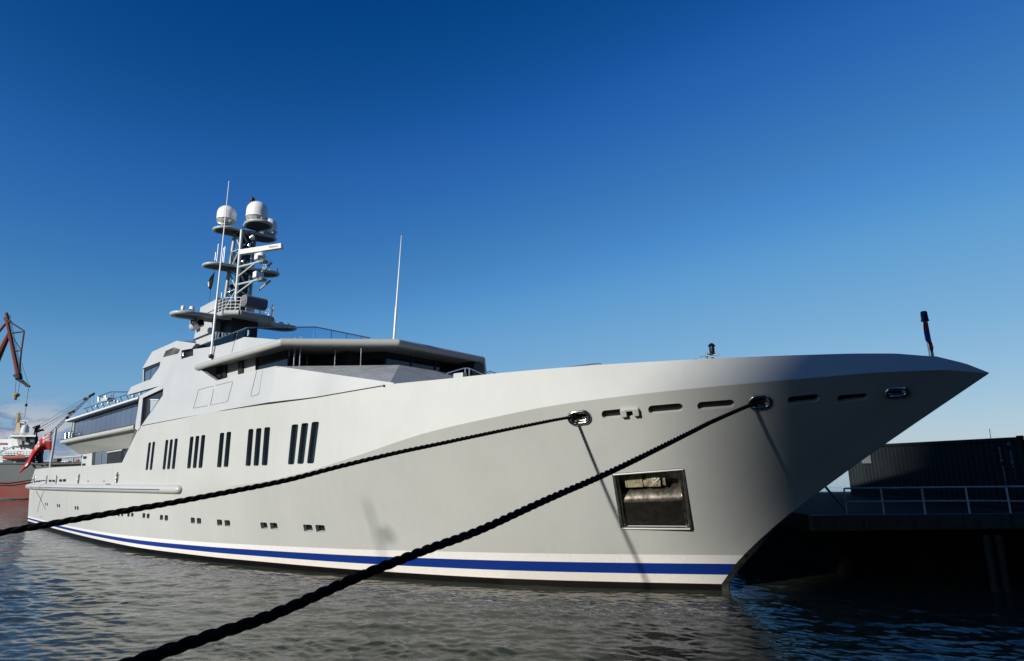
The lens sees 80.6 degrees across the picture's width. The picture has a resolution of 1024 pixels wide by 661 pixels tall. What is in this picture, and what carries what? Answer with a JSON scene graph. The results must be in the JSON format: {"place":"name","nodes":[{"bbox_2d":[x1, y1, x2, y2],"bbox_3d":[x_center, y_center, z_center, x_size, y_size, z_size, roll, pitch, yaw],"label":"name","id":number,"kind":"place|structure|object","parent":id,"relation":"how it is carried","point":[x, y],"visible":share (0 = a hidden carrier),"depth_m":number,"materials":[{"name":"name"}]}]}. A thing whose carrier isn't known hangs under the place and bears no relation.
{"place":"outdoors","nodes":[
{"label":"outdoors","id":0,"kind":"place"},
{"bbox_2d":[0,312,30,411],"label":"harbour crane","id":1,"kind":"object","parent":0,"point":[17,375],"visible":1,"depth_m":173.00,"materials":[{"name":"red paint"}]},
{"bbox_2d":[35,462,81,466],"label":"jetty","id":2,"kind":"object","parent":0,"point":[60,464],"visible":0.19,"depth_m":186.48,"materials":[{"name":"silver metal"}]},
{"bbox_2d":[53,458,61,461],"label":"storage shed","id":3,"kind":"structure","parent":2,"relation":"on","point":[57,459],"depth_m":189.21,"materials":[{"name":"grey metal"}]},
{"bbox_2d":[42,393,94,454],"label":"lattice crane","id":4,"kind":"object","parent":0,"point":[85,399],"visible":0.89,"depth_m":149.09,"materials":[{"name":"black paint"}]},
{"bbox_2d":[62,455,82,462],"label":"passerelle","id":5,"kind":"object","parent":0,"point":[73,457],"visible":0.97,"depth_m":90.08,"materials":[{"name":"grey paint"}]},
{"bbox_2d":[0,471,1023,660],"bbox_3d":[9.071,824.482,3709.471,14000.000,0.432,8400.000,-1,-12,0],"label":"water","id":6,"kind":"structure","parent":0,"point":[63,597],"depth_m":19.86,"materials":[{"name":"grey liquid"}]},
{"bbox_2d":[0,412,48,497],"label":"supply ship","id":7,"kind":"object","parent":6,"relation":"on","point":[16,448],"visible":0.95,"depth_m":101.73,"materials":[{"name":"red paint"}]},
{"bbox_2d":[32,425,43,462],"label":"derrick","id":8,"kind":"object","parent":7,"relation":"on","point":[39,457],"visible":0.69,"depth_m":110.11,"materials":[{"name":"black metal"}]},
{"bbox_2d":[25,183,988,590],"bbox_3d":[-18.986,2.105,45.806,85.931,28.938,16.745,-10,-15,36],"label":"motor yacht","id":9,"kind":"object","parent":6,"relation":"on","point":[227,399],"visible":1,"depth_m":25.02,"materials":[{"name":"paint"}]},
{"bbox_2d":[0,479,33,483],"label":"stern rope","id":10,"kind":"object","parent":9,"relation":"attached to","point":[16,482],"visible":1,"depth_m":52.02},
{"bbox_2d":[0,480,46,485],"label":"stern rope","id":11,"kind":"object","parent":9,"relation":"attached to","point":[23,483],"visible":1,"depth_m":49.12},
{"bbox_2d":[19,432,51,472],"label":"ensign flag","id":12,"kind":"object","parent":9,"relation":"attached to","point":[44,442],"visible":1,"depth_m":69.62,"materials":[{"name":"red fabric"}]},
{"bbox_2d":[74,420,79,436],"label":"lounge window","id":13,"kind":"structure","parent":9,"relation":"in","point":[76,430],"depth_m":46.04,"materials":[{"name":"glass"}]},
{"bbox_2d":[78,419,83,435],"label":"lounge window","id":14,"kind":"structure","parent":9,"relation":"in","point":[81,422],"depth_m":45.56,"materials":[{"name":"glass"}]},
{"bbox_2d":[82,418,87,434],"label":"lounge window","id":15,"kind":"structure","parent":9,"relation":"in","point":[85,423],"depth_m":45.07,"materials":[{"name":"glass"}]},
{"bbox_2d":[87,416,92,433],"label":"lounge window","id":16,"kind":"structure","parent":9,"relation":"in","point":[89,426],"depth_m":44.60,"materials":[{"name":"glass"}]},
{"bbox_2d":[91,415,96,432],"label":"lounge window","id":17,"kind":"structure","parent":9,"relation":"in","point":[94,420],"depth_m":44.12,"materials":[{"name":"glass"}]},
{"bbox_2d":[96,413,101,431],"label":"lounge window","id":18,"kind":"structure","parent":9,"relation":"in","point":[98,425],"depth_m":43.63,"materials":[{"name":"glass"}]},
{"bbox_2d":[100,412,106,430],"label":"lounge window","id":19,"kind":"structure","parent":9,"relation":"in","point":[103,421],"depth_m":43.16,"materials":[{"name":"glass"}]},
{"bbox_2d":[105,410,111,429],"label":"lounge window","id":20,"kind":"structure","parent":9,"relation":"in","point":[108,418],"depth_m":42.68,"materials":[{"name":"glass"}]},
{"bbox_2d":[92,448,128,464],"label":"aft house window","id":21,"kind":"structure","parent":9,"relation":"in","point":[112,456],"depth_m":43.49,"materials":[{"name":"grey glass"}]},
{"bbox_2d":[110,409,116,428],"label":"lounge window","id":22,"kind":"structure","parent":9,"relation":"in","point":[113,415],"depth_m":42.20,"materials":[{"name":"glass"}]},
{"bbox_2d":[115,407,121,427],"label":"lounge window","id":23,"kind":"structure","parent":9,"relation":"in","point":[118,414],"depth_m":41.72,"materials":[{"name":"glass"}]},
{"bbox_2d":[120,406,126,426],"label":"lounge window","id":24,"kind":"structure","parent":9,"relation":"in","point":[124,409],"depth_m":41.24,"materials":[{"name":"glass"}]},
{"bbox_2d":[125,404,131,425],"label":"lounge window","id":25,"kind":"structure","parent":9,"relation":"in","point":[129,407],"depth_m":40.76,"materials":[{"name":"glass"}]},
{"bbox_2d":[130,402,138,424],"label":"lounge window","id":26,"kind":"structure","parent":9,"relation":"in","point":[135,405],"depth_m":40.28,"materials":[{"name":"glass"}]},
{"bbox_2d":[143,365,159,381],"bbox_3d":[-23.602,2.721,39.445,2.345,1.256,0.262,-10,-15,36],"label":"house window","id":27,"kind":"structure","parent":9,"relation":"in","point":[147,375],"depth_m":39.50,"materials":[{"name":"glass"}]},
{"bbox_2d":[190,437,193,467],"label":"window","id":28,"kind":"structure","parent":9,"relation":"in","point":[193,437],"depth_m":33.81,"materials":[{"name":"black glass"}]},
{"bbox_2d":[195,437,198,467],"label":"window","id":29,"kind":"structure","parent":9,"relation":"in","point":[198,437],"depth_m":33.42,"materials":[{"name":"black glass"}]},
{"bbox_2d":[201,435,204,467],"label":"window","id":30,"kind":"structure","parent":9,"relation":"in","point":[204,435],"depth_m":33.05,"materials":[{"name":"black glass"}]},
{"bbox_2d":[220,433,223,466],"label":"window","id":31,"kind":"structure","parent":9,"relation":"in","point":[223,433],"depth_m":31.93,"materials":[{"name":"black glass"}]},
{"bbox_2d":[226,432,230,466],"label":"window","id":32,"kind":"structure","parent":9,"relation":"in","point":[229,440],"depth_m":31.55,"materials":[{"name":"black glass"}]},
{"bbox_2d":[248,429,252,465],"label":"window","id":33,"kind":"structure","parent":9,"relation":"in","point":[251,437],"depth_m":30.41,"materials":[{"name":"black glass"}]},
{"bbox_2d":[256,428,261,465],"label":"window","id":34,"kind":"structure","parent":9,"relation":"in","point":[259,434],"depth_m":30.03,"materials":[{"name":"black glass"}]},
{"bbox_2d":[264,427,269,464],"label":"window","id":35,"kind":"structure","parent":9,"relation":"in","point":[268,429],"depth_m":29.65,"materials":[{"name":"black glass"}]},
{"bbox_2d":[257,350,288,369],"bbox_3d":[-12.899,1.788,32.402,3.361,2.446,0.080,-10,-15,36],"label":"bridge window","id":36,"kind":"structure","parent":9,"relation":"in","point":[281,358],"depth_m":32.24,"materials":[{"name":"black glass"}]},
{"bbox_2d":[0,415,581,535],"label":"mooring rope","id":37,"kind":"object","parent":9,"relation":"attached to","point":[51,523],"visible":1,"depth_m":12.70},
{"bbox_2d":[290,425,297,463],"bbox_3d":[-10.263,5.407,28.658,0.444,1.862,0.112,-8,-14,29],"label":"window","id":38,"kind":"structure","parent":9,"relation":"in","point":[295,431],"depth_m":28.69,"materials":[{"name":"black glass"}]},
{"bbox_2d":[290,355,314,365],"bbox_3d":[-11.648,2.055,33.573,2.117,1.700,0.112,-8,-15,31],"label":"wheelhouse window","id":39,"kind":"structure","parent":9,"relation":"in","point":[311,359],"depth_m":33.47,"materials":[{"name":"black glass"}]},
{"bbox_2d":[300,423,307,463],"bbox_3d":[-9.696,5.307,28.347,0.449,1.877,0.155,-8,-14,30],"label":"window","id":40,"kind":"structure","parent":9,"relation":"in","point":[305,429],"depth_m":28.37,"materials":[{"name":"black glass"}]},
{"bbox_2d":[309,422,318,462],"bbox_3d":[-9.114,5.209,28.025,0.470,1.899,0.198,-8,-14,30],"label":"window","id":41,"kind":"structure","parent":9,"relation":"in","point":[315,431],"depth_m":28.06,"materials":[{"name":"black glass"}]},
{"bbox_2d":[317,354,333,365],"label":"wheelhouse window","id":42,"kind":"structure","parent":9,"relation":"in","point":[326,359],"depth_m":33.02,"materials":[{"name":"black glass"}]},
{"bbox_2d":[363,352,383,364],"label":"wheelhouse window","id":43,"kind":"structure","parent":9,"relation":"in","point":[369,358],"depth_m":33.06,"materials":[{"name":"black glass"}]},
{"bbox_2d":[386,352,409,366],"bbox_3d":[-6.373,2.039,33.761,0.050,1.700,1.838,-10,-15,36],"label":"wheelhouse window","id":44,"kind":"structure","parent":9,"relation":"in","point":[391,358],"depth_m":33.76,"materials":[{"name":"black glass"}]},
{"bbox_2d":[412,356,433,369],"bbox_3d":[-5.213,2.358,35.262,0.050,1.700,1.817,-10,-15,36],"label":"wheelhouse window","id":45,"kind":"structure","parent":9,"relation":"in","point":[422,363],"depth_m":35.32,"materials":[{"name":"black glass"}]},
{"bbox_2d":[118,401,760,660],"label":"mooring rope","id":46,"kind":"object","parent":9,"relation":"attached to","point":[170,649],"visible":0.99,"depth_m":7.84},
{"bbox_2d":[436,361,455,373],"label":"wheelhouse window","id":47,"kind":"structure","parent":9,"relation":"in","point":[440,366],"depth_m":36.81,"materials":[{"name":"black glass"}]},
{"bbox_2d":[923,312,933,351],"bbox_3d":[14.182,0.056,20.631,0.200,1.405,0.128,-10,-16,37],"label":"jack flag","id":48,"kind":"object","parent":9,"relation":"attached to","point":[926,331],"visible":1,"depth_m":20.64,"materials":[{"name":"fabric"}]},
{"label":"halyard","id":49,"kind":"object","parent":9,"relation":"hanging from","visible":0},
{"bbox_2d":[208,272,214,289],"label":"signal flag","id":50,"kind":"object","parent":49,"relation":"hanging from","point":[210,282],"visible":1,"depth_m":47.73,"materials":[{"name":"yellow fabric"}]},
{"bbox_2d":[0,0,1023,461],"label":"sky","id":51,"kind":"structure","parent":0,"point":[563,183],"materials":[{"name":"blue"}]},
{"bbox_2d":[760,492,1023,575],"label":"quay","id":52,"kind":"structure","parent":0,"point":[896,552],"depth_m":26.27,"materials":[{"name":"concrete"}]},
{"bbox_2d":[808,512,1023,592],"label":"quay wall","id":53,"kind":"structure","parent":52,"relation":"attached to","point":[872,522],"depth_m":23.20,"materials":[{"name":"concrete"}]},
{"bbox_2d":[825,486,1023,514],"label":"quay railing","id":54,"kind":"object","parent":53,"relation":"on","point":[1008,500],"visible":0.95,"depth_m":23.51,"materials":[{"name":"grey metal"}]},
{"bbox_2d":[848,435,1023,508],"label":"shipping container","id":55,"kind":"object","parent":52,"relation":"on","point":[986,462],"visible":0.88,"depth_m":29.31,"materials":[{"name":"grey metal"}]}
]}

